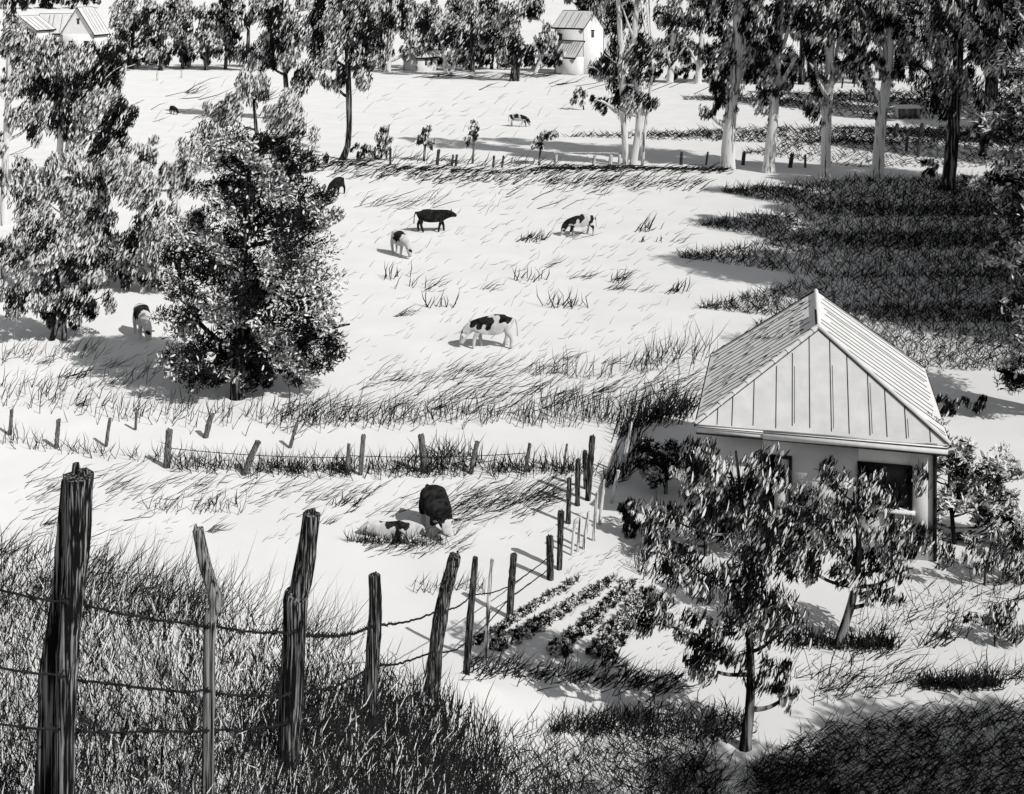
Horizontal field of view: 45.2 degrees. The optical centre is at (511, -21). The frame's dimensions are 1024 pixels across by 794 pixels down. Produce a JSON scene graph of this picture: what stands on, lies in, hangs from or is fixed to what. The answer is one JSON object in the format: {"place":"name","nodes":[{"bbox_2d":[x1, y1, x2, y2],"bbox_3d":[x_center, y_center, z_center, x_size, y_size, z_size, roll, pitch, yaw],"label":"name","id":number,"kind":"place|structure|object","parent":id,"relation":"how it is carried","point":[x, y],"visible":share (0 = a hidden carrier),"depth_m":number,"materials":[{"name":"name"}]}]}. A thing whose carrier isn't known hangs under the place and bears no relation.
{"place":"outdoors","nodes":[
{"label":"outdoors","id":0,"kind":"place"},
{"bbox_2d":[0,0,1023,793],"bbox_3d":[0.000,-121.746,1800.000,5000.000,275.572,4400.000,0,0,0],"label":"ground","id":1,"kind":"structure","parent":0,"point":[366,254],"depth_m":47.11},
{"bbox_2d":[0,231,26,302],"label":"pale bush","id":2,"kind":"object","parent":1,"relation":"on","point":[6,255],"visible":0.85,"depth_m":60.88,"materials":[{"name":"grey plant"}]},
{"bbox_2d":[0,0,56,225],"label":"slender tree","id":3,"kind":"object","parent":1,"relation":"on","point":[15,83],"visible":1,"depth_m":79.92,"materials":[{"name":"grey plant"}]},
{"bbox_2d":[0,15,56,52],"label":"farm house","id":4,"kind":"structure","parent":1,"relation":"on","point":[40,26],"depth_m":252.48,"materials":[{"name":"white paint"}]},
{"bbox_2d":[0,39,87,94],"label":"leafy tree","id":5,"kind":"object","parent":1,"relation":"on","point":[68,44],"visible":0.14,"depth_m":167.99,"materials":[{"name":"grey plant"}]},
{"bbox_2d":[3,0,101,8],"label":"hedge","id":6,"kind":"object","parent":1,"relation":"on","point":[47,4],"visible":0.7,"depth_m":317.58,"materials":[{"name":"grey plant"}]},
{"bbox_2d":[0,151,108,289],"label":"slender tree","id":7,"kind":"object","parent":1,"relation":"on","point":[42,192],"visible":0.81,"depth_m":63.03,"materials":[{"name":"grey plant"}]},
{"bbox_2d":[39,13,72,43],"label":"farm house","id":8,"kind":"structure","parent":1,"relation":"on","point":[58,21],"depth_m":257.89,"materials":[{"name":"white paint"}]},
{"bbox_2d":[3,230,116,340],"bbox_3d":[-19.921,13.675,54.254,4.771,4.988,3.044,0,0,0],"label":"tree","id":9,"kind":"object","parent":1,"relation":"on","point":[72,284],"visible":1,"depth_m":53.94,"materials":[{"name":"grey plant"}]},
{"bbox_2d":[15,35,144,182],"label":"forked tree","id":10,"kind":"object","parent":1,"relation":"on","point":[76,69],"visible":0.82,"depth_m":94.03,"materials":[{"name":"grey plant"}]},
{"bbox_2d":[59,6,109,52],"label":"farm house","id":11,"kind":"structure","parent":1,"relation":"on","point":[84,25],"depth_m":253.15,"materials":[{"name":"white paint"}]},
{"bbox_2d":[43,139,146,286],"bbox_3d":[-21.694,12.254,64.294,5.030,7.862,3.121,0,0,0],"label":"slender tree","id":12,"kind":"object","parent":1,"relation":"on","point":[94,195],"visible":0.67,"depth_m":63.80,"materials":[{"name":"grey plant"}]},
{"bbox_2d":[98,0,143,68],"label":"leafy tree","id":13,"kind":"object","parent":1,"relation":"on","point":[128,23],"visible":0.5,"depth_m":218.21,"materials":[{"name":"grey plant"}]},
{"bbox_2d":[132,303,154,340],"bbox_3d":[-16.507,15.303,54.949,0.708,1.387,2.506,0,0,-28],"label":"cow","id":14,"kind":"object","parent":1,"relation":"on","point":[141,316],"visible":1,"depth_m":54.47},
{"bbox_2d":[104,158,184,293],"bbox_3d":[-18.925,12.595,62.782,4.010,7.159,2.601,0,0,7],"label":"slender tree","id":15,"kind":"object","parent":1,"relation":"on","point":[144,243],"visible":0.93,"depth_m":62.42,"materials":[{"name":"grey plant"}]},
{"bbox_2d":[118,134,172,188],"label":"tree","id":16,"kind":"object","parent":1,"relation":"on","point":[148,156],"visible":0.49,"depth_m":92.37,"materials":[{"name":"grey plant"}]},
{"bbox_2d":[8,409,297,448],"bbox_3d":[-12.490,15.564,42.775,10.404,1.158,1.835,0,0,0],"label":"post fence","id":17,"kind":"object","parent":1,"relation":"on","point":[205,435],"visible":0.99,"depth_m":42.06,"materials":[{"name":"grey wood"}]},
{"bbox_2d":[129,0,187,69],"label":"leafy tree","id":18,"kind":"object","parent":1,"relation":"on","point":[152,48],"visible":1,"depth_m":215.56,"materials":[{"name":"grey plant"}]},
{"bbox_2d":[156,70,182,80],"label":"post fence","id":19,"kind":"object","parent":1,"relation":"on","point":[181,74],"visible":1,"depth_m":199.33,"materials":[{"name":"grey wood"}]},
{"bbox_2d":[134,52,211,67],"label":"hedge","id":20,"kind":"object","parent":1,"relation":"on","point":[137,62],"visible":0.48,"depth_m":222.31,"materials":[{"name":"grey plant"}]},
{"bbox_2d":[169,106,178,113],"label":"calf","id":21,"kind":"object","parent":1,"relation":"on","point":[173,108],"visible":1,"depth_m":145.54},
{"bbox_2d":[157,136,208,287],"bbox_3d":[-17.119,12.150,63.579,2.641,8.076,2.585,0,0,42],"label":"slender tree","id":22,"kind":"object","parent":1,"relation":"on","point":[181,165],"visible":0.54,"depth_m":63.42,"materials":[{"name":"grey plant"}]},
{"bbox_2d":[165,0,203,68],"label":"leafy tree","id":23,"kind":"object","parent":1,"relation":"on","point":[178,5],"visible":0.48,"depth_m":219.01,"materials":[{"name":"grey plant"}]},
{"bbox_2d":[175,2,234,69],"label":"leafy tree","id":24,"kind":"object","parent":1,"relation":"on","point":[197,44],"visible":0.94,"depth_m":215.86,"materials":[{"name":"grey plant"}]},
{"bbox_2d":[205,0,245,68],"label":"leafy tree","id":25,"kind":"object","parent":1,"relation":"on","point":[227,3],"visible":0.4,"depth_m":217.43,"materials":[{"name":"grey plant"}]},
{"bbox_2d":[222,0,271,69],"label":"leafy tree","id":26,"kind":"object","parent":1,"relation":"on","point":[238,18],"visible":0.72,"depth_m":214.60,"materials":[{"name":"grey plant"}]},
{"bbox_2d":[149,121,350,400],"bbox_3d":[-9.976,10.784,46.978,7.602,10.850,4.579,0,0,0],"label":"round tree","id":27,"kind":"object","parent":1,"relation":"on","point":[238,303],"visible":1,"depth_m":46.45,"materials":[{"name":"grey plant"}]},
{"bbox_2d":[190,69,329,171],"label":"feathery tree","id":28,"kind":"object","parent":1,"relation":"on","point":[287,115],"visible":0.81,"depth_m":101.95,"materials":[{"name":"grey plant"}]},
{"bbox_2d":[260,1,288,68],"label":"leafy tree","id":29,"kind":"object","parent":1,"relation":"on","point":[271,40],"visible":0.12,"depth_m":218.73,"materials":[{"name":"grey plant"}]},
{"bbox_2d":[244,0,316,100],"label":"leafy tree","id":30,"kind":"object","parent":1,"relation":"on","point":[281,18],"visible":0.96,"depth_m":137.66,"materials":[{"name":"grey plant"}]},
{"bbox_2d":[0,434,594,793],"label":"barbed wire fence","id":31,"kind":"object","parent":1,"relation":"on","point":[55,768],"visible":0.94,"depth_m":8.17,"materials":[{"name":"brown wood"}]},
{"bbox_2d":[327,177,345,196],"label":"cow","id":32,"kind":"object","parent":1,"relation":"on","point":[338,182],"visible":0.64,"depth_m":90.67},
{"bbox_2d":[293,0,401,159],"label":"tall tree","id":33,"kind":"object","parent":1,"relation":"on","point":[353,38],"visible":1,"depth_m":108.30,"materials":[{"name":"grey plant"}]},
{"bbox_2d":[163,428,567,475],"bbox_3d":[-4.816,15.416,39.871,13.276,1.467,0.745,0,0,1],"label":"post fence","id":34,"kind":"object","parent":1,"relation":"on","point":[168,448],"visible":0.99,"depth_m":39.78,"materials":[{"name":"grey wood"}]},
{"bbox_2d":[349,142,383,160],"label":"field shrub","id":35,"kind":"object","parent":1,"relation":"on","point":[369,150],"visible":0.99,"depth_m":107.81,"materials":[{"name":"grey plant"}]},
{"bbox_2d":[372,124,393,159],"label":"field shrub","id":36,"kind":"object","parent":1,"relation":"on","point":[384,139],"visible":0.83,"depth_m":108.89,"materials":[{"name":"grey plant"}]},
{"bbox_2d":[357,0,421,71],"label":"leafy tree","id":37,"kind":"object","parent":1,"relation":"on","point":[405,8],"visible":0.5,"depth_m":212.94,"materials":[{"name":"grey plant"}]},
{"bbox_2d":[360,516,425,540],"bbox_3d":[-3.425,15.823,35.350,1.918,0.631,0.768,0,0,2],"label":"cow","id":38,"kind":"object","parent":1,"relation":"on","point":[384,527],"visible":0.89,"depth_m":35.20},
{"bbox_2d":[390,230,413,256],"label":"cow","id":39,"kind":"object","parent":1,"relation":"on","point":[400,238],"visible":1,"depth_m":70.81},
{"bbox_2d":[402,41,440,71],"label":"cottage","id":40,"kind":"structure","parent":1,"relation":"on","point":[428,62],"depth_m":214.86,"materials":[{"name":"white paint"}]},
{"bbox_2d":[415,124,434,160],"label":"sapling","id":41,"kind":"object","parent":1,"relation":"on","point":[420,140],"visible":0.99,"depth_m":108.08,"materials":[{"name":"grey plant"}]},
{"bbox_2d":[409,0,442,40],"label":"leafy tree","id":42,"kind":"object","parent":1,"relation":"on","point":[421,7],"visible":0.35,"depth_m":219.24,"materials":[{"name":"grey plant"}]},
{"bbox_2d":[413,209,456,231],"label":"cow","id":43,"kind":"object","parent":1,"relation":"on","point":[431,215],"visible":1,"depth_m":77.61},
{"bbox_2d":[407,6,467,74],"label":"leafy tree","id":44,"kind":"object","parent":1,"relation":"on","point":[444,34],"visible":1,"depth_m":204.19,"materials":[{"name":"grey plant"}]},
{"bbox_2d":[419,484,456,536],"bbox_3d":[-2.185,15.408,35.623,0.831,1.175,1.852,0,0,-24],"label":"cow","id":45,"kind":"object","parent":1,"relation":"on","point":[435,505],"visible":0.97,"depth_m":35.30},
{"bbox_2d":[389,148,504,167],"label":"post fence","id":46,"kind":"object","parent":1,"relation":"on","point":[437,157],"visible":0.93,"depth_m":105.10,"materials":[{"name":"grey wood"}]},
{"bbox_2d":[444,0,492,71],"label":"leafy tree","id":47,"kind":"object","parent":1,"relation":"on","point":[462,10],"visible":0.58,"depth_m":211.87,"materials":[{"name":"grey plant"}]},
{"bbox_2d":[462,119,479,163],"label":"sapling","id":48,"kind":"object","parent":1,"relation":"on","point":[472,139],"visible":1,"depth_m":106.57,"materials":[{"name":"grey plant"}]},
{"bbox_2d":[459,314,517,348],"bbox_3d":[-1.012,15.279,53.421,2.582,1.428,0.730,0,0,0],"label":"cow","id":49,"kind":"object","parent":1,"relation":"on","point":[494,324],"visible":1,"depth_m":53.16},
{"bbox_2d":[475,0,502,68],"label":"leafy tree","id":50,"kind":"object","parent":1,"relation":"on","point":[478,51],"visible":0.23,"depth_m":219.06,"materials":[{"name":"grey plant"}]},
{"bbox_2d":[438,52,551,69],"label":"hedge","id":51,"kind":"object","parent":1,"relation":"on","point":[487,58],"visible":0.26,"depth_m":217.07,"materials":[{"name":"grey plant"}]},
{"bbox_2d":[471,0,536,80],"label":"leafy tree","id":52,"kind":"object","parent":1,"relation":"on","point":[502,21],"visible":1,"depth_m":192.25,"materials":[{"name":"grey plant"}]},
{"bbox_2d":[0,509,1023,793],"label":"hillside grass","id":53,"kind":"structure","parent":1,"relation":"on","point":[390,727],"depth_m":13.21,"materials":[{"name":"grey plant"}]},
{"bbox_2d":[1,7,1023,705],"bbox_3d":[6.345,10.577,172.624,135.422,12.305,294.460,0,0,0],"label":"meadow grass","id":54,"kind":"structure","parent":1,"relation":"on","point":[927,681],"depth_m":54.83,"materials":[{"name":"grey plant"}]},
{"bbox_2d":[508,113,530,126],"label":"cow","id":55,"kind":"object","parent":1,"relation":"on","point":[518,117],"visible":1,"depth_m":133.28},
{"bbox_2d":[472,572,580,645],"bbox_3d":[0.338,15.851,30.958,0.480,0.424,4.569,0,0,38],"label":"crop row","id":56,"kind":"object","parent":1,"relation":"on","point":[518,614],"visible":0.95,"depth_m":30.94,"materials":[{"name":"grey plant"}]},
{"bbox_2d":[518,0,565,75],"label":"leafy tree","id":57,"kind":"object","parent":1,"relation":"on","point":[547,39],"visible":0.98,"depth_m":202.52,"materials":[{"name":"grey plant"}]},
{"bbox_2d":[530,128,558,164],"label":"sapling","id":58,"kind":"object","parent":1,"relation":"on","point":[540,139],"visible":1,"depth_m":105.78,"materials":[{"name":"grey plant"}]},
{"bbox_2d":[551,32,559,67],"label":"leafy tree","id":59,"kind":"object","parent":1,"relation":"on","point":[556,46],"visible":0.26,"depth_m":209.64,"materials":[{"name":"grey plant"}]},
{"bbox_2d":[489,572,623,651],"bbox_3d":[1.088,15.844,30.895,0.788,0.507,5.174,0,0,40],"label":"crop row","id":60,"kind":"object","parent":1,"relation":"on","point":[529,627],"visible":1,"depth_m":30.49,"materials":[{"name":"grey plant"}]},
{"bbox_2d":[569,85,587,109],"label":"field shrub","id":61,"kind":"object","parent":1,"relation":"on","point":[584,95],"visible":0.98,"depth_m":150.56,"materials":[{"name":"grey plant"}]},
{"bbox_2d":[551,10,606,74],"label":"barn","id":62,"kind":"structure","parent":1,"relation":"on","point":[581,38],"depth_m":207.74,"materials":[{"name":"white paint"}]},
{"bbox_2d":[561,214,596,235],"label":"cow","id":63,"kind":"object","parent":1,"relation":"on","point":[581,220],"visible":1,"depth_m":76.65},
{"bbox_2d":[552,0,616,38],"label":"dark tree","id":64,"kind":"object","parent":1,"relation":"on","point":[581,4],"visible":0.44,"depth_m":238.70,"materials":[{"name":"black plant"}]},
{"bbox_2d":[546,577,637,657],"bbox_3d":[2.079,15.906,30.759,0.706,0.434,4.387,0,0,31],"label":"crop row","id":65,"kind":"object","parent":1,"relation":"on","point":[572,635],"visible":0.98,"depth_m":30.33,"materials":[{"name":"grey plant"}]},
{"bbox_2d":[553,151,644,166],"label":"post fence","id":66,"kind":"object","parent":1,"relation":"on","point":[556,153],"visible":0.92,"depth_m":104.91,"materials":[{"name":"grey wood"}]},
{"bbox_2d":[570,422,632,555],"bbox_3d":[2.817,15.181,36.927,0.540,1.896,6.119,0,0,18],"label":"stake fence","id":67,"kind":"object","parent":1,"relation":"on","point":[624,456],"visible":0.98,"depth_m":35.01,"materials":[{"name":"grey wood"}]},
{"bbox_2d":[585,584,656,658],"bbox_3d":[2.779,15.904,30.477,0.842,0.504,3.839,0,0,25],"label":"crop row","id":68,"kind":"object","parent":1,"relation":"on","point":[613,636],"visible":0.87,"depth_m":29.89,"materials":[{"name":"grey plant"}]},
{"bbox_2d":[587,0,662,165],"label":"gum tree","id":69,"kind":"object","parent":1,"relation":"on","point":[636,54],"visible":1,"depth_m":104.81,"materials":[{"name":"grey plant"}]},
{"bbox_2d":[616,496,641,538],"bbox_3d":[3.355,15.449,35.242,0.757,1.328,0.541,0,0,0],"label":"round bush","id":70,"kind":"object","parent":1,"relation":"on","point":[625,509],"visible":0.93,"depth_m":35.15,"materials":[{"name":"black plant"}]},
{"bbox_2d":[632,437,685,493],"bbox_3d":[4.577,15.177,38.221,1.681,1.871,1.670,0,0,0],"label":"round bush","id":71,"kind":"object","parent":1,"relation":"on","point":[660,463],"visible":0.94,"depth_m":38.04,"materials":[{"name":"black plant"}]},
{"bbox_2d":[651,0,693,82],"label":"distant gum","id":72,"kind":"object","parent":1,"relation":"on","point":[673,20],"visible":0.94,"depth_m":189.10,"materials":[{"name":"grey plant"}]},
{"bbox_2d":[639,450,748,556],"bbox_3d":[5.179,14.602,34.088,3.279,3.056,1.300,0,0,0],"label":"garden shrub","id":73,"kind":"object","parent":1,"relation":"on","point":[679,472],"visible":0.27,"depth_m":34.07,"materials":[{"name":"grey plant"}]},
{"bbox_2d":[644,63,748,80],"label":"hedge","id":74,"kind":"object","parent":1,"relation":"on","point":[680,71],"visible":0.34,"depth_m":192.93,"materials":[{"name":"grey plant"}]},
{"bbox_2d":[682,0,717,83],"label":"distant gum","id":75,"kind":"object","parent":1,"relation":"on","point":[696,9],"visible":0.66,"depth_m":188.06,"materials":[{"name":"grey plant"}]},
{"bbox_2d":[626,434,813,751],"bbox_3d":[4.313,12.757,25.447,3.848,6.721,1.994,0,0,0],"label":"garden tree","id":76,"kind":"object","parent":1,"relation":"on","point":[759,549],"visible":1,"depth_m":25.45,"materials":[{"name":"grey plant"}]},
{"bbox_2d":[693,0,758,169],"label":"gum tree","id":77,"kind":"object","parent":1,"relation":"on","point":[725,89],"visible":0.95,"depth_m":103.46,"materials":[{"name":"grey plant"}]},
{"bbox_2d":[679,151,806,167],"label":"post fence","id":78,"kind":"object","parent":1,"relation":"on","point":[791,159],"visible":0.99,"depth_m":105.70,"materials":[{"name":"grey wood"}]},
{"bbox_2d":[742,0,774,84],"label":"dark tree","id":79,"kind":"object","parent":1,"relation":"on","point":[754,60],"visible":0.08,"depth_m":186.83,"materials":[{"name":"black plant"}]},
{"bbox_2d":[725,467,818,562],"bbox_3d":[7.093,14.707,33.549,2.499,2.800,1.273,0,0,0],"label":"garden shrub","id":80,"kind":"object","parent":1,"relation":"on","point":[786,510],"visible":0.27,"depth_m":33.48,"materials":[{"name":"grey plant"}]},
{"bbox_2d":[749,0,805,173],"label":"gum tree","id":81,"kind":"object","parent":1,"relation":"on","point":[774,73],"visible":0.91,"depth_m":101.59,"materials":[{"name":"grey plant"}]},
{"bbox_2d":[783,15,812,84],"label":"dark tree","id":82,"kind":"object","parent":1,"relation":"on","point":[801,75],"visible":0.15,"depth_m":186.96,"materials":[{"name":"black plant"}]},
{"bbox_2d":[789,0,855,176],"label":"gum tree","id":83,"kind":"object","parent":1,"relation":"on","point":[821,32],"visible":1,"depth_m":99.55,"materials":[{"name":"grey plant"}]},
{"bbox_2d":[692,289,953,561],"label":"hipped house","id":84,"kind":"structure","parent":1,"relation":"on","point":[812,380],"depth_m":34.83,"materials":[{"name":"white paint"}]},
{"bbox_2d":[761,454,791,546],"bbox_3d":[7.489,14.715,34.770,0.840,2.570,0.175,0,0,13],"label":"door","id":85,"kind":"structure","parent":84,"relation":"in","point":[788,461],"depth_m":34.69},
{"bbox_2d":[857,461,914,514],"bbox_3d":[10.324,14.075,34.086,1.600,1.330,0.251,0,0,13],"label":"window","id":86,"kind":"structure","parent":84,"relation":"in","point":[894,471],"depth_m":34.09,"materials":[{"name":"black glass"}]},
{"bbox_2d":[775,461,917,649],"bbox_3d":[8.010,13.873,29.516,3.412,4.556,1.545,0,0,0],"label":"garden tree","id":87,"kind":"object","parent":1,"relation":"on","point":[852,578],"visible":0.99,"depth_m":29.34,"materials":[{"name":"grey plant"}]},
{"bbox_2d":[823,0,877,83],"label":"dark tree","id":88,"kind":"object","parent":1,"relation":"on","point":[843,9],"visible":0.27,"depth_m":187.08,"materials":[{"name":"black plant"}]},
{"bbox_2d":[841,75,873,99],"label":"post fence","id":89,"kind":"object","parent":1,"relation":"on","point":[853,86],"visible":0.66,"depth_m":180.62,"materials":[{"name":"grey wood"}]},
{"bbox_2d":[816,454,935,554],"bbox_3d":[10.051,14.631,33.984,3.284,2.935,1.577,0,0,0],"label":"garden shrub","id":90,"kind":"object","parent":1,"relation":"on","point":[886,497],"visible":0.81,"depth_m":33.75,"materials":[{"name":"grey plant"}]},
{"bbox_2d":[846,0,915,178],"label":"gum tree","id":91,"kind":"object","parent":1,"relation":"on","point":[887,31],"visible":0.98,"depth_m":98.37,"materials":[{"name":"grey plant"}]},
{"bbox_2d":[893,105,921,119],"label":"cattle shelter","id":92,"kind":"object","parent":1,"relation":"on","point":[900,111],"visible":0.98,"depth_m":141.54,"materials":[{"name":"grey wood"}]},
{"bbox_2d":[894,123,923,157],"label":"post fence","id":93,"kind":"object","parent":1,"relation":"on","point":[920,130],"visible":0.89,"depth_m":114.44,"materials":[{"name":"grey wood"}]},
{"bbox_2d":[894,0,929,81],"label":"dark tree","id":94,"kind":"object","parent":1,"relation":"on","point":[913,72],"visible":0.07,"depth_m":191.65,"materials":[{"name":"black plant"}]},
{"bbox_2d":[882,0,978,114],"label":"border tree","id":95,"kind":"object","parent":1,"relation":"on","point":[908,10],"visible":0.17,"depth_m":144.78,"materials":[{"name":"black plant"}]},
{"bbox_2d":[920,158,970,178],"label":"hedge","id":96,"kind":"object","parent":1,"relation":"on","point":[928,163],"visible":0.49,"depth_m":98.65,"materials":[{"name":"black plant"}]},
{"bbox_2d":[904,0,1002,190],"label":"gum tree","id":97,"kind":"object","parent":1,"relation":"on","point":[951,17],"visible":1,"depth_m":93.27,"materials":[{"name":"black plant"}]},
{"bbox_2d":[935,393,987,416],"bbox_3d":[16.476,15.622,45.004,1.983,0.914,0.850,0,0,0],"label":"hedge","id":98,"kind":"object","parent":1,"relation":"on","point":[978,407],"visible":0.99,"depth_m":44.94,"materials":[{"name":"black plant"}]},
{"bbox_2d":[924,522,1023,585],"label":"garden shrub","id":99,"kind":"object","parent":1,"relation":"on","point":[1014,533],"visible":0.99,"depth_m":32.39,"materials":[{"name":"grey plant"}]},
{"bbox_2d":[925,411,1023,550],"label":"climbing shrub","id":100,"kind":"object","parent":1,"relation":"on","point":[980,498],"visible":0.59,"depth_m":34.70,"materials":[{"name":"grey plant"}]},
{"bbox_2d":[958,0,1023,271],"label":"border tree","id":101,"kind":"object","parent":1,"relation":"on","point":[1006,124],"visible":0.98,"depth_m":55.43,"materials":[{"name":"black plant"}]},
{"bbox_2d":[962,597,1023,647],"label":"garden shrub","id":102,"kind":"object","parent":1,"relation":"on","point":[991,621],"visible":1,"depth_m":29.44,"materials":[{"name":"grey plant"}]},
{"bbox_2d":[965,0,1023,102],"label":"border tree","id":103,"kind":"object","parent":1,"relation":"on","point":[995,88],"visible":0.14,"depth_m":152.36,"materials":[{"name":"black plant"}]},
{"bbox_2d":[967,0,1023,156],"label":"gum tree","id":104,"kind":"object","parent":1,"relation":"on","point":[999,16],"visible":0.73,"depth_m":110.79,"materials":[{"name":"black plant"}]},
{"bbox_2d":[993,88,1023,395],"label":"border tree","id":105,"kind":"object","parent":1,"relation":"on","point":[1012,377],"visible":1,"depth_m":44.42,"materials":[{"name":"black plant"}]}
]}

